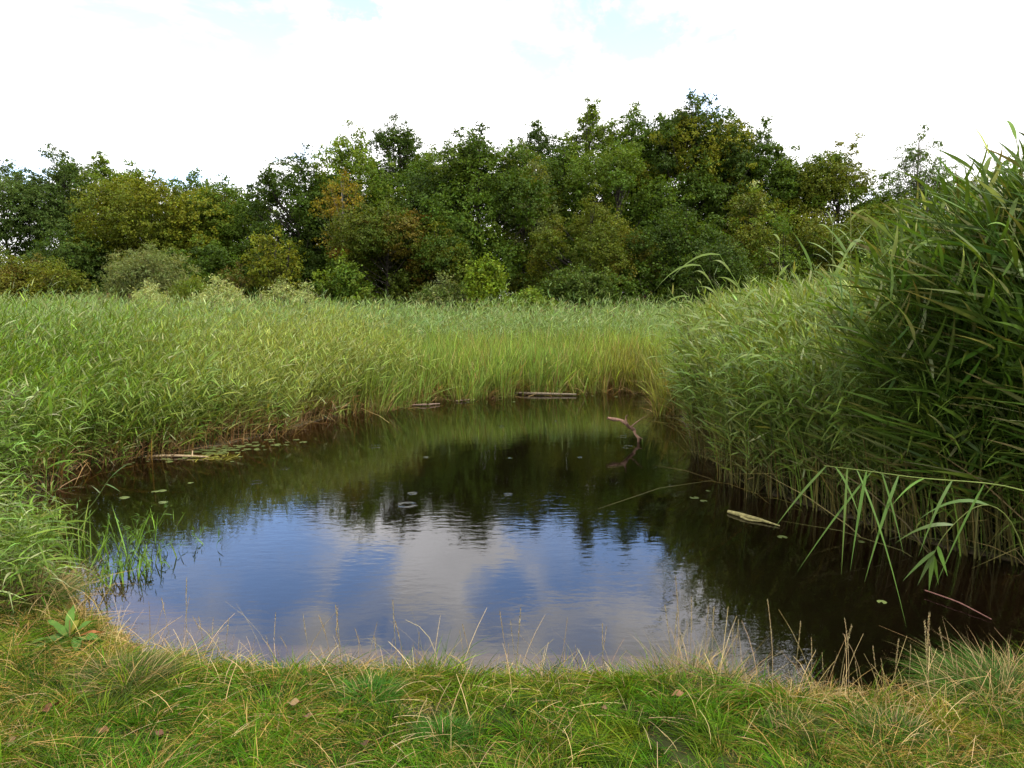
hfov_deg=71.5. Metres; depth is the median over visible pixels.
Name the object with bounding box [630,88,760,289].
tree
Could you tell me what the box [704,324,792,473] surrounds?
reed
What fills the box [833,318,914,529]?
reed
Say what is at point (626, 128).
tree
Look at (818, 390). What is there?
reed
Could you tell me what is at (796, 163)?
tree
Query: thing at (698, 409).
reed
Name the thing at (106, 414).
reed
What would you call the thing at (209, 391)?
reed
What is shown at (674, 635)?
seed stem
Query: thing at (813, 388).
reed
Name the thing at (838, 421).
reed
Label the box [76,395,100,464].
reed
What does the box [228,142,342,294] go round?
tree
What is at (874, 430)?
reed
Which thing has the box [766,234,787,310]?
reed
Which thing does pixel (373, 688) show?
grass tussock
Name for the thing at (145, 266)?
willow shrub
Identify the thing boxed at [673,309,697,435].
reed
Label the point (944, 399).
reed
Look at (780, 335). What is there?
reed
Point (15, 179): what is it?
tree
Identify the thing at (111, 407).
reed
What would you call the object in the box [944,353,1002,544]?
reed
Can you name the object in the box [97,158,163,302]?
tree
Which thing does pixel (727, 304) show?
reed
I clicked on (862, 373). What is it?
reed
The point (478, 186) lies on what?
tree
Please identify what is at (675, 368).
reed
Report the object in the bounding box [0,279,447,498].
reed bed
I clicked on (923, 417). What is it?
reed
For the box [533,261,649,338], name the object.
shrub
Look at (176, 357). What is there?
reed
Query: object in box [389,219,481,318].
tree
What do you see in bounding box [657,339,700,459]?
reed
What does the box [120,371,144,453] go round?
reed
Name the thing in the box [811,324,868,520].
reed
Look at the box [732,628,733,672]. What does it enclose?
seed stem
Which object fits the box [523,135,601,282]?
tree
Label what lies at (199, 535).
water plant
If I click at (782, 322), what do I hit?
reed
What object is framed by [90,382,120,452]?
reed
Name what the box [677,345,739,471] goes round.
reed
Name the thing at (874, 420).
reed
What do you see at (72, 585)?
grass tussock
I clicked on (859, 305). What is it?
reed
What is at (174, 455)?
log
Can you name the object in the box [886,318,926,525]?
reed
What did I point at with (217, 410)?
reed
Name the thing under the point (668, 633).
seed stem
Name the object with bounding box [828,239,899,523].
reed
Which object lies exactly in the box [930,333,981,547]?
reed
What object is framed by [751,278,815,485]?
reed
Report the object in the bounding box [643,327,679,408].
reed
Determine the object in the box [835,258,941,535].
reed
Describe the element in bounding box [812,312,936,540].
reed
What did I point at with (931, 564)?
reed
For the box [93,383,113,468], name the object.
reed
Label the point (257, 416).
reed
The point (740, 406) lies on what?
reed
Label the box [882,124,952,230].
birch tree
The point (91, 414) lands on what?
reed
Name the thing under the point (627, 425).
driftwood branch
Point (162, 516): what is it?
water plant
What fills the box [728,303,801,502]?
reed
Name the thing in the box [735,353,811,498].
reed
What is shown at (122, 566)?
water plant
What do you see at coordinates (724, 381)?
reed
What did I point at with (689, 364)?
reed
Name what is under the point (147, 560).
water plant
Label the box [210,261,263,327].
shrub
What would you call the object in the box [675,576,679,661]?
seed stem
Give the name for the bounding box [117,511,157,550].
water plant
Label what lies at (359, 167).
tree
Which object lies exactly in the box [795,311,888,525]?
reed
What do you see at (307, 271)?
shrub
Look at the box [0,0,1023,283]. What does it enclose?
sky
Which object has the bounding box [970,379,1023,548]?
reed
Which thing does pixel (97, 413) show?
reed
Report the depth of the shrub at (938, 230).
28.44 m
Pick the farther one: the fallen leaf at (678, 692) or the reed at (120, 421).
the reed at (120, 421)
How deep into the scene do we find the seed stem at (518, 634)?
3.54 m
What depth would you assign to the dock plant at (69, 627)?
3.89 m
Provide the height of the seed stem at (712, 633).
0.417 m
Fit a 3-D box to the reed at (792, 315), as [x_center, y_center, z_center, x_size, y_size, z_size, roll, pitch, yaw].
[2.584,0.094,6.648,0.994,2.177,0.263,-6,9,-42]
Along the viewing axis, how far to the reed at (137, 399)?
8.90 m
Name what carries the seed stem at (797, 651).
on the ground at (436, 517)
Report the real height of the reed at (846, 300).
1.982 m
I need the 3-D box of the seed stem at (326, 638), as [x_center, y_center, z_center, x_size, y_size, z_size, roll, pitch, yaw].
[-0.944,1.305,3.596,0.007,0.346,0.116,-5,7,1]
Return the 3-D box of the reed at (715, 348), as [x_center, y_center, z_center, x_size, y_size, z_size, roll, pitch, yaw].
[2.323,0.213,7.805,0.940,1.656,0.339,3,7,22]
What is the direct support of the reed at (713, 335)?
on the ground at (436, 517)
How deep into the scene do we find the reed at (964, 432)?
5.28 m
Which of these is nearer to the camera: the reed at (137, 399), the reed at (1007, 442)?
the reed at (1007, 442)
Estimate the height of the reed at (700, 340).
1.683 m
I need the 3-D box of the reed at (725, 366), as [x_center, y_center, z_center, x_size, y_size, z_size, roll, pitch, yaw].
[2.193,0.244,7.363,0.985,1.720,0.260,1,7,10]
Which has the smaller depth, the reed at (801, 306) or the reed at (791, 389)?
the reed at (801, 306)
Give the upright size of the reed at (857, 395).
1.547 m
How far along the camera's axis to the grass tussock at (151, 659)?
3.43 m
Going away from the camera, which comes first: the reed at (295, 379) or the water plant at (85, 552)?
the water plant at (85, 552)
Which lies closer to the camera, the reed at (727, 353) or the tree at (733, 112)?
the reed at (727, 353)
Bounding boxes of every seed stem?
[186,577,187,644]
[318,615,331,666]
[335,604,341,667]
[392,603,397,669]
[499,611,507,667]
[516,607,520,665]
[664,605,673,672]
[672,612,677,671]
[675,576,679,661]
[689,596,691,677]
[703,606,708,667]
[711,607,714,673]
[731,619,738,682]
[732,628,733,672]
[767,599,772,687]
[792,620,800,691]
[810,638,811,697]
[837,624,851,697]
[844,618,848,687]
[872,646,879,694]
[895,639,899,676]
[907,644,910,694]
[923,620,926,691]
[926,613,930,696]
[926,627,934,693]
[938,627,949,690]
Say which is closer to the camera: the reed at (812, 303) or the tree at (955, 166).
the reed at (812, 303)
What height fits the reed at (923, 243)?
2.346 m
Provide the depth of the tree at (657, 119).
36.62 m
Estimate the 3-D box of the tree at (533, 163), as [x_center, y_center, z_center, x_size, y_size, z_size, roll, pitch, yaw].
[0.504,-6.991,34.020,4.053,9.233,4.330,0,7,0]
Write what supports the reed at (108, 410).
on the ground at (436, 517)
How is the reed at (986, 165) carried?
on the ground at (436, 517)
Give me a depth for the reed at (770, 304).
8.14 m
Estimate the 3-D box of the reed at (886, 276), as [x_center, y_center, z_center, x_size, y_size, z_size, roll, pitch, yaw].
[3.513,0.053,6.040,1.232,2.449,0.239,0,7,0]
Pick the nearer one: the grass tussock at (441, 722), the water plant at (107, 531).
the grass tussock at (441, 722)
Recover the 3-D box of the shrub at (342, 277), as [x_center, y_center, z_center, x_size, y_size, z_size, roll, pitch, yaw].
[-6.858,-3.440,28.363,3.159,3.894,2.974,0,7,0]
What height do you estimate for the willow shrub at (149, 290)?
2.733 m
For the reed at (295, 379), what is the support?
on the ground at (436, 517)
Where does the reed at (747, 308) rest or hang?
on the ground at (436, 517)
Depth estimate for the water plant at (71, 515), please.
6.01 m
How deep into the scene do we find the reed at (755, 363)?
6.87 m
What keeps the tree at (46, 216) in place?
on the ground at (436, 517)
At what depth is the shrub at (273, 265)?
30.18 m
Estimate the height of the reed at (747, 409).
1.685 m
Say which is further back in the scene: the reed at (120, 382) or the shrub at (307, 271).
the shrub at (307, 271)
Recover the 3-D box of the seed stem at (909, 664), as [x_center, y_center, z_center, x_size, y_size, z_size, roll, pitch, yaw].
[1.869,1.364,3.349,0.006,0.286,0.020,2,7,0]
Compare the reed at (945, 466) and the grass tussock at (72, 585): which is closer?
the grass tussock at (72, 585)
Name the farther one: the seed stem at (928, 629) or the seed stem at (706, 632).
the seed stem at (706, 632)
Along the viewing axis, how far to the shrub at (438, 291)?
26.57 m
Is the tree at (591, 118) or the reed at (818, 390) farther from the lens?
the tree at (591, 118)
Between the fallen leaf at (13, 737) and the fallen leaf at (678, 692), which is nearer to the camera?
the fallen leaf at (13, 737)
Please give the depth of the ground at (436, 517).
7.25 m
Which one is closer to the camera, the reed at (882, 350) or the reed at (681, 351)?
the reed at (882, 350)
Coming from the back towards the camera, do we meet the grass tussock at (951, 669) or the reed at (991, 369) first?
the reed at (991, 369)
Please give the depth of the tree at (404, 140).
38.32 m
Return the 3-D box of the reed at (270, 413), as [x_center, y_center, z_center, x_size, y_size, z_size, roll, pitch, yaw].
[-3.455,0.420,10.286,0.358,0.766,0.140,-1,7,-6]
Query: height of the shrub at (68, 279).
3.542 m
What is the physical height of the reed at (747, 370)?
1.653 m
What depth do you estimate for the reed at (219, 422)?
9.58 m
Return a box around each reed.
[45,355,76,498]
[53,385,81,484]
[58,408,82,485]
[62,368,84,466]
[67,390,101,481]
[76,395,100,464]
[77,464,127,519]
[79,395,105,460]
[81,374,116,461]
[82,401,109,470]
[84,378,104,460]
[85,369,117,461]
[87,366,118,465]
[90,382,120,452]
[91,395,105,455]
[91,402,111,472]
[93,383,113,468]
[97,379,120,448]
[102,363,122,460]
[104,389,133,454]
[105,377,131,452]
[109,395,133,454]
[117,368,146,439]
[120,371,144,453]
[130,349,158,449]
[132,393,151,435]
[133,400,152,454]
[134,373,166,449]
[137,379,168,452]
[139,362,156,452]
[144,372,170,451]
[151,350,185,433]
[156,373,185,442]
[182,351,217,447]
[185,352,219,447]
[187,368,223,446]
[188,369,206,434]
[190,379,218,443]
[192,362,219,438]
[195,369,222,432]
[198,387,218,441]
[204,389,227,440]
[208,381,236,443]
[214,396,230,444]
[239,371,262,437]
[250,386,269,436]
[261,387,283,432]
[276,376,298,434]
[640,336,678,412]
[643,308,704,430]
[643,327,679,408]
[647,356,689,443]
[650,314,710,420]
[655,264,782,485]
[656,295,733,386]
[657,316,718,459]
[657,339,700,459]
[657,363,716,466]
[661,325,704,438]
[663,351,683,418]
[668,324,740,434]
[670,350,717,426]
[671,253,814,507]
[673,303,740,425]
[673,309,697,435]
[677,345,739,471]
[679,324,767,483]
[679,331,732,450]
[682,328,764,475]
[688,317,760,483]
[692,328,728,452]
[696,320,791,491]
[700,308,766,465]
[702,339,757,478]
[703,379,733,472]
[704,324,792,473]
[705,334,758,472]
[713,330,780,495]
[714,323,786,458]
[716,303,801,506]
[717,289,779,480]
[723,293,826,504]
[725,335,776,486]
[726,354,774,471]
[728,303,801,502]
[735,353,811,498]
[736,376,765,467]
[738,289,791,444]
[745,283,794,344]
[745,328,823,502]
[747,304,818,503]
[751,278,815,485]
[756,295,840,508]
[760,354,825,464]
[763,314,857,508]
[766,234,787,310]
[766,278,804,496]
[766,341,816,480]
[767,320,829,488]
[773,465,1023,623]
[777,354,842,500]
[780,302,892,520]
[785,315,837,475]
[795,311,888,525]
[796,274,866,488]
[796,339,877,518]
[798,298,869,516]
[800,211,848,510]
[800,345,859,488]
[806,338,861,491]
[809,349,899,515]
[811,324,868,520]
[812,311,912,530]
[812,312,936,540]
[817,190,873,512]
[818,352,871,493]
[824,318,921,536]
[824,354,893,525]
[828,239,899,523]
[831,302,958,525]
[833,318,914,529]
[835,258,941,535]
[839,298,891,529]
[843,329,911,481]
[846,320,885,525]
[852,292,907,483]
[856,289,961,564]
[860,313,900,483]
[862,301,967,544]
[864,299,957,516]
[870,337,948,508]
[871,244,974,498]
[873,234,1023,511]
[882,344,953,489]
[884,319,958,547]
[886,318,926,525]
[895,237,1018,535]
[895,267,1023,508]
[896,499,1023,588]
[915,365,972,543]
[922,305,1015,556]
[928,202,1015,399]
[929,329,1011,531]
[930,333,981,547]
[933,350,1015,555]
[943,317,1023,517]
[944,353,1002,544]
[947,317,1023,444]
[952,157,1023,254]
[964,318,1021,552]
[968,377,1023,555]
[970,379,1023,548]
[990,197,1023,294]
[991,120,1023,378]
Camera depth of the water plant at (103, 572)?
4.93 m
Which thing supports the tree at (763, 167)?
on the ground at (436, 517)
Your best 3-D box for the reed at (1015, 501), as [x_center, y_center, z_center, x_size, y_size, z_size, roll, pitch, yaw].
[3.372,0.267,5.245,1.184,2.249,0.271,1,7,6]
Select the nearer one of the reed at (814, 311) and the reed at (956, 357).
the reed at (956, 357)
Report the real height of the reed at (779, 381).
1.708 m
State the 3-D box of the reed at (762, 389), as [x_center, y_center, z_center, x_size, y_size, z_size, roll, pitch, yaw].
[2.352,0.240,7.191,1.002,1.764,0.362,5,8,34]
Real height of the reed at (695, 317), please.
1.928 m
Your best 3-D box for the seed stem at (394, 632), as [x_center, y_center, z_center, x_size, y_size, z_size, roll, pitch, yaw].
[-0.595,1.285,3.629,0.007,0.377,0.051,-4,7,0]
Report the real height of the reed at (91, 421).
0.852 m
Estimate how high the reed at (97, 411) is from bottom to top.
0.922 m
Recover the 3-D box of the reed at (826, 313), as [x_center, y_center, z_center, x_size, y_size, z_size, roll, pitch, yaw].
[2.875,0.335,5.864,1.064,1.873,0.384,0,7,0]
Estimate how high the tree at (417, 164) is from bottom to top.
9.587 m
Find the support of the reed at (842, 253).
on the ground at (436, 517)
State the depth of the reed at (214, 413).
9.61 m
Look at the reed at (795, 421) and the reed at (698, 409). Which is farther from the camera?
the reed at (698, 409)
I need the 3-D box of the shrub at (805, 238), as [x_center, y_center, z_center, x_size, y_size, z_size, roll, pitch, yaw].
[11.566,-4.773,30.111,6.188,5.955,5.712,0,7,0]
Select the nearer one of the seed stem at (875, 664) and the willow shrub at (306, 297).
the seed stem at (875, 664)
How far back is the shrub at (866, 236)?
28.72 m
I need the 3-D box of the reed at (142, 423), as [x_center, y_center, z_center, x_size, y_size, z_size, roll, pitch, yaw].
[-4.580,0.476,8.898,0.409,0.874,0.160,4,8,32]
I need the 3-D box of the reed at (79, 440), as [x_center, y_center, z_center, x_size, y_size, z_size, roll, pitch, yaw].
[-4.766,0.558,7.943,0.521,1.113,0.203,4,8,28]
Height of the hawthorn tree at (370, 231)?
6.321 m
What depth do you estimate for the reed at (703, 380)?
7.79 m
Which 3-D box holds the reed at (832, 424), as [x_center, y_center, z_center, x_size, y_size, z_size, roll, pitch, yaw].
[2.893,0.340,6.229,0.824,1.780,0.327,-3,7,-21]
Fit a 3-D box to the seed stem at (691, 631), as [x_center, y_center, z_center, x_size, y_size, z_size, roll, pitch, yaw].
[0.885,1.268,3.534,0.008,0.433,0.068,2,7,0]
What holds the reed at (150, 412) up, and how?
on the ground at (436, 517)
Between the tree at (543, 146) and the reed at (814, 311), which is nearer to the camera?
the reed at (814, 311)
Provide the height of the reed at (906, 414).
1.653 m
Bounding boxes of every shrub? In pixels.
[0,245,70,334]
[15,225,142,328]
[16,259,98,336]
[87,241,206,341]
[117,277,182,344]
[134,232,262,298]
[166,270,229,343]
[184,273,252,345]
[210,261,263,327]
[239,223,309,315]
[247,231,326,311]
[249,274,300,335]
[290,281,320,332]
[302,248,378,318]
[408,270,472,340]
[454,252,516,342]
[502,285,562,341]
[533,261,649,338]
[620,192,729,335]
[663,232,774,317]
[716,179,790,276]
[717,203,853,290]
[802,207,905,286]
[876,193,940,249]
[903,207,983,270]
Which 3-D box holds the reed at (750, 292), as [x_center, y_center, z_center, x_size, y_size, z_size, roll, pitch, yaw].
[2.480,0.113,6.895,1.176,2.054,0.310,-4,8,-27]
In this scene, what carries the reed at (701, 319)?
on the ground at (436, 517)
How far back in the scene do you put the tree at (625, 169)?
33.44 m
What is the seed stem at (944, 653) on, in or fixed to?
on the ground at (436, 517)
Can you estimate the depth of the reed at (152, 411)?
9.06 m
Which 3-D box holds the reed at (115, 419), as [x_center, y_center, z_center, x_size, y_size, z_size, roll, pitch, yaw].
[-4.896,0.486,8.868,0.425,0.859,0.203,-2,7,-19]
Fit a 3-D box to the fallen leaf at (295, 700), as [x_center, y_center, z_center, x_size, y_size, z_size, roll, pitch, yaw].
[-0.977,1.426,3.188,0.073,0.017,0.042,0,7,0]
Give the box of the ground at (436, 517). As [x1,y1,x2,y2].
[0,299,1023,767]
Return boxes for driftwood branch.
[607,415,643,447]
[925,590,991,619]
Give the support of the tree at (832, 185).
on the ground at (436, 517)
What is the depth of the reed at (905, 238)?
5.23 m
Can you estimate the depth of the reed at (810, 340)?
6.19 m
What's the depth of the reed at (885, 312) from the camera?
5.36 m
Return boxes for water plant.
[24,495,90,543]
[38,502,112,573]
[61,555,129,598]
[80,510,148,565]
[104,546,153,585]
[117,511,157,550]
[124,543,170,575]
[145,501,183,530]
[149,535,186,559]
[185,452,239,461]
[192,526,221,547]
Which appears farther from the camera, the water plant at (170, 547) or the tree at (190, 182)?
the tree at (190, 182)
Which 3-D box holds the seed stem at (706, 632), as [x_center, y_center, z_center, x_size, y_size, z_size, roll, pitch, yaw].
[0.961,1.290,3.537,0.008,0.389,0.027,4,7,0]
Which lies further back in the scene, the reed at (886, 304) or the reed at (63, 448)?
the reed at (63, 448)
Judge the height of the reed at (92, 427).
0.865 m
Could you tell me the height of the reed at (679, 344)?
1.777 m
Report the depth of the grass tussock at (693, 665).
3.53 m
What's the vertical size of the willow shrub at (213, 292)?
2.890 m
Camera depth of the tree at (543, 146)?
39.22 m
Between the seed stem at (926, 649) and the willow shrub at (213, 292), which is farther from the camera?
the willow shrub at (213, 292)
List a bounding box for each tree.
[0,141,117,286]
[0,158,58,295]
[53,150,147,301]
[64,167,248,290]
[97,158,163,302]
[146,167,223,232]
[154,171,285,305]
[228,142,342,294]
[283,162,365,279]
[304,119,428,302]
[308,167,371,268]
[310,193,450,327]
[363,113,433,313]
[389,121,557,333]
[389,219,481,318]
[390,141,474,292]
[491,139,563,301]
[502,118,569,282]
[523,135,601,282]
[524,180,665,308]
[538,137,703,315]
[560,96,616,281]
[593,100,661,293]
[620,111,695,327]
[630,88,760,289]
[698,114,807,287]
[704,111,766,215]
[760,144,835,267]
[766,132,916,286]
[845,186,908,214]
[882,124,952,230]
[911,164,983,237]
[953,156,1023,215]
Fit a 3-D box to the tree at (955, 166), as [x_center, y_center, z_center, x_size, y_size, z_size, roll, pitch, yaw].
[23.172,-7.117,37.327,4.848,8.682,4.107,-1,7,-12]
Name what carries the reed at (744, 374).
on the ground at (436, 517)
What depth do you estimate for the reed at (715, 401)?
7.74 m
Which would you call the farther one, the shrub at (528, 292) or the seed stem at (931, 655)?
the shrub at (528, 292)
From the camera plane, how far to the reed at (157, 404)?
9.06 m
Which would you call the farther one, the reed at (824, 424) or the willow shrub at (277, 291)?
the willow shrub at (277, 291)
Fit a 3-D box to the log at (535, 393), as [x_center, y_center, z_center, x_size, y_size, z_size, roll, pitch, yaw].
[0.527,0.194,14.723,1.607,0.060,0.132,1,7,10]
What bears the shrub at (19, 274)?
on the ground at (436, 517)
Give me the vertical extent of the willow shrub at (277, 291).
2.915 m
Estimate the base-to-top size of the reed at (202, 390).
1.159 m
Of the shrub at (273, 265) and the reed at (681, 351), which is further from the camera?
the shrub at (273, 265)
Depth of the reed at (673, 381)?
9.57 m
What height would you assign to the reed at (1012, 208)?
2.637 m
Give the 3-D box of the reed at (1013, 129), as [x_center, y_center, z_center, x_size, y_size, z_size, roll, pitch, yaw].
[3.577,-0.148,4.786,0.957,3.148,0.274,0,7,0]
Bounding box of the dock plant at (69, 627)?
[30,605,104,651]
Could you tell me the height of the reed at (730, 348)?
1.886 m
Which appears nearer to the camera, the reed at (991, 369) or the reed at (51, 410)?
the reed at (991, 369)
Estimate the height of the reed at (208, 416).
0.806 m
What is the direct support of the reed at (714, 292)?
on the ground at (436, 517)
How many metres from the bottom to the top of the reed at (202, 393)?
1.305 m
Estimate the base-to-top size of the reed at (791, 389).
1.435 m
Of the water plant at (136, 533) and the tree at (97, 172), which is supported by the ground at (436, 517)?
the tree at (97, 172)
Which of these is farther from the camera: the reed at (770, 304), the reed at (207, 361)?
the reed at (207, 361)
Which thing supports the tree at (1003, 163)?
on the ground at (436, 517)
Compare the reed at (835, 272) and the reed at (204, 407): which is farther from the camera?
the reed at (204, 407)
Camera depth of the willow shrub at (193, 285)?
24.99 m
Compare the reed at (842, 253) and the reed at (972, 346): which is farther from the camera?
the reed at (842, 253)
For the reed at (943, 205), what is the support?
on the ground at (436, 517)
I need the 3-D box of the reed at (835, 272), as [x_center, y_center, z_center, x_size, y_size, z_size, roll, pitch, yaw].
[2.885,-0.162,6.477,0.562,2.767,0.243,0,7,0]
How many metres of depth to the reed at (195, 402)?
9.20 m
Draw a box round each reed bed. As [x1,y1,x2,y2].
[0,278,714,459]
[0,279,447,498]
[572,126,1023,584]
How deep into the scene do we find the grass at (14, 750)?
3.10 m
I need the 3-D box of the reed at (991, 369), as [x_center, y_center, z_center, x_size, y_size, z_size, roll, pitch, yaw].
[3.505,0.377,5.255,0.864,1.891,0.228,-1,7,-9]
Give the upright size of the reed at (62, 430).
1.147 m
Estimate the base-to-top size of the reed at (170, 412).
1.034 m
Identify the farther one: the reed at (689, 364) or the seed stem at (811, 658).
the reed at (689, 364)
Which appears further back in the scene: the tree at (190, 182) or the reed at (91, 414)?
the tree at (190, 182)
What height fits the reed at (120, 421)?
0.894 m
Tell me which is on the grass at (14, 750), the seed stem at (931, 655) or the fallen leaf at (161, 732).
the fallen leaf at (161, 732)
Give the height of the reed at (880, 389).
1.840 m
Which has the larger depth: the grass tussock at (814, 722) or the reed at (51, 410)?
the reed at (51, 410)
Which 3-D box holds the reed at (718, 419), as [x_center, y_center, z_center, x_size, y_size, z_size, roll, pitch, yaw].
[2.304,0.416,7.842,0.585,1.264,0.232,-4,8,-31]
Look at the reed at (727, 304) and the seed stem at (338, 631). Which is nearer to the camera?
the seed stem at (338, 631)
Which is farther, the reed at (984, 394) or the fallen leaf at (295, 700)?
the reed at (984, 394)
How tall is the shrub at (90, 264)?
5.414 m
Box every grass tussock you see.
[0,553,109,622]
[46,632,203,708]
[321,662,420,709]
[405,704,480,752]
[625,624,767,702]
[749,690,846,749]
[840,694,952,755]
[880,621,1023,741]
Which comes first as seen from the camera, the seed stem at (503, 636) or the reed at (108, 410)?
the seed stem at (503, 636)
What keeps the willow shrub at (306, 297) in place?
on the ground at (436, 517)
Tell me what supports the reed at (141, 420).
on the ground at (436, 517)
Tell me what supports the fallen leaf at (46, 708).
on the grass at (14, 750)
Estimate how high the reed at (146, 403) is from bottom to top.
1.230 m
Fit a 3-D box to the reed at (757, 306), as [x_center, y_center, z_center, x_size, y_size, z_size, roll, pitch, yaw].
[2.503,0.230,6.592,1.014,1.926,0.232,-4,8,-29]
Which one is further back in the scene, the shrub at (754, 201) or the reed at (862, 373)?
the shrub at (754, 201)
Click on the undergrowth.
(249, 292)
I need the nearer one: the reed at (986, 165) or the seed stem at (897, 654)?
the seed stem at (897, 654)
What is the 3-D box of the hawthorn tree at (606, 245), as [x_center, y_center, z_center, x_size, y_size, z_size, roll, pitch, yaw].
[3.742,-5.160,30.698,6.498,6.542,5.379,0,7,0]
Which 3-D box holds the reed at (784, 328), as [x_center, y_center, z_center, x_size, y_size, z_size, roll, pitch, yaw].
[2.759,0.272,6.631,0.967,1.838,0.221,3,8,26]
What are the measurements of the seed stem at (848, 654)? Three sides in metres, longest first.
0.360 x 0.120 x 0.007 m
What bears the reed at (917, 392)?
on the ground at (436, 517)
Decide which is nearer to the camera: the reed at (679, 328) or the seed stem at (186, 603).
the seed stem at (186, 603)
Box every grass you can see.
[0,376,99,619]
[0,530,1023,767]
[0,558,1023,767]
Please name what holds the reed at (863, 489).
on the ground at (436, 517)
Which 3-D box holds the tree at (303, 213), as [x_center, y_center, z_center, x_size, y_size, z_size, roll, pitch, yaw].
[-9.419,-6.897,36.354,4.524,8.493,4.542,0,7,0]
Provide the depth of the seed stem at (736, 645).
3.47 m
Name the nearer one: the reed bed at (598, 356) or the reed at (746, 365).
the reed at (746, 365)
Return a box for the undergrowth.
[10,236,935,322]
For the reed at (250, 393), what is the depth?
10.17 m
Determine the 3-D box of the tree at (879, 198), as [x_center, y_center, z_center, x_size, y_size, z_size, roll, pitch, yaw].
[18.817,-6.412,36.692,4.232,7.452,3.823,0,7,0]
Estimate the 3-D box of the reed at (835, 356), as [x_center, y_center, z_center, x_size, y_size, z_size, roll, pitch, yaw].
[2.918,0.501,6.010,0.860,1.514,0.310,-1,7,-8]
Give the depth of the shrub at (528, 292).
25.37 m
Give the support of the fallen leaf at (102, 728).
on the grass at (14, 750)
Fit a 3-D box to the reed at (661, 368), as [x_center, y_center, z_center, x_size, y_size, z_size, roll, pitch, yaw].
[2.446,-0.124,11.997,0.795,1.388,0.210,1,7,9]
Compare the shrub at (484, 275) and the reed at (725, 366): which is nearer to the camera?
the reed at (725, 366)
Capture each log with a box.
[145,450,208,457]
[412,403,439,405]
[515,392,575,394]
[727,510,779,525]
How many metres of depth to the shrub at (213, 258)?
31.86 m
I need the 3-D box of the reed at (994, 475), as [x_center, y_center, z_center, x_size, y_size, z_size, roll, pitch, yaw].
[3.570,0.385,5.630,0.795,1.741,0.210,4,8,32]
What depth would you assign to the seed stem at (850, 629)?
3.35 m
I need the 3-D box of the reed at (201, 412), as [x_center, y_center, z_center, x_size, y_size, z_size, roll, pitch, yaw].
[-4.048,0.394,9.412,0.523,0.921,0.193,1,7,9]
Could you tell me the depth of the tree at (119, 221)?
34.76 m
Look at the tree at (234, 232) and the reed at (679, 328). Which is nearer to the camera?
the reed at (679, 328)
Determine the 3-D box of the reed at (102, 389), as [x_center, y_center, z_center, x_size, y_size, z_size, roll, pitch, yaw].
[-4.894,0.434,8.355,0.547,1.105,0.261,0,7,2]
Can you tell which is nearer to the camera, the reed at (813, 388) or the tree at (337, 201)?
the reed at (813, 388)
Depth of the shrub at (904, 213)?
31.97 m
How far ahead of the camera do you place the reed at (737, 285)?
6.72 m
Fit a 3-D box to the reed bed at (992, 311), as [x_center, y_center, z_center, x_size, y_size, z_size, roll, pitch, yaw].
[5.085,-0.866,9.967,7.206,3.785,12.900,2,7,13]
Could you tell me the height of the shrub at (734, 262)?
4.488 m
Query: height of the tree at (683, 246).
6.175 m
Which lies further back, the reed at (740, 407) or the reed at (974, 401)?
the reed at (740, 407)
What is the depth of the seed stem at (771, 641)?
3.46 m
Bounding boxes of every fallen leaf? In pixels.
[2,735,19,744]
[37,702,58,712]
[95,726,108,733]
[155,730,163,735]
[286,698,301,704]
[671,689,685,696]
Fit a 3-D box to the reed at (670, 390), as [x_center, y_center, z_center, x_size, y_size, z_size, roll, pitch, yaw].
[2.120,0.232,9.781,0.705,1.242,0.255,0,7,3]
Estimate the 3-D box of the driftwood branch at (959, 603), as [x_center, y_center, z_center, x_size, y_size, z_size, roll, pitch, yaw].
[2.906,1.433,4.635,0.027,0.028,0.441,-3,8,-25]
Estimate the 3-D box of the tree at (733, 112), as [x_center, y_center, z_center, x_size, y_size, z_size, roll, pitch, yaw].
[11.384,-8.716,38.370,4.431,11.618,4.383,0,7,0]
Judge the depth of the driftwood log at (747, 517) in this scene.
6.45 m

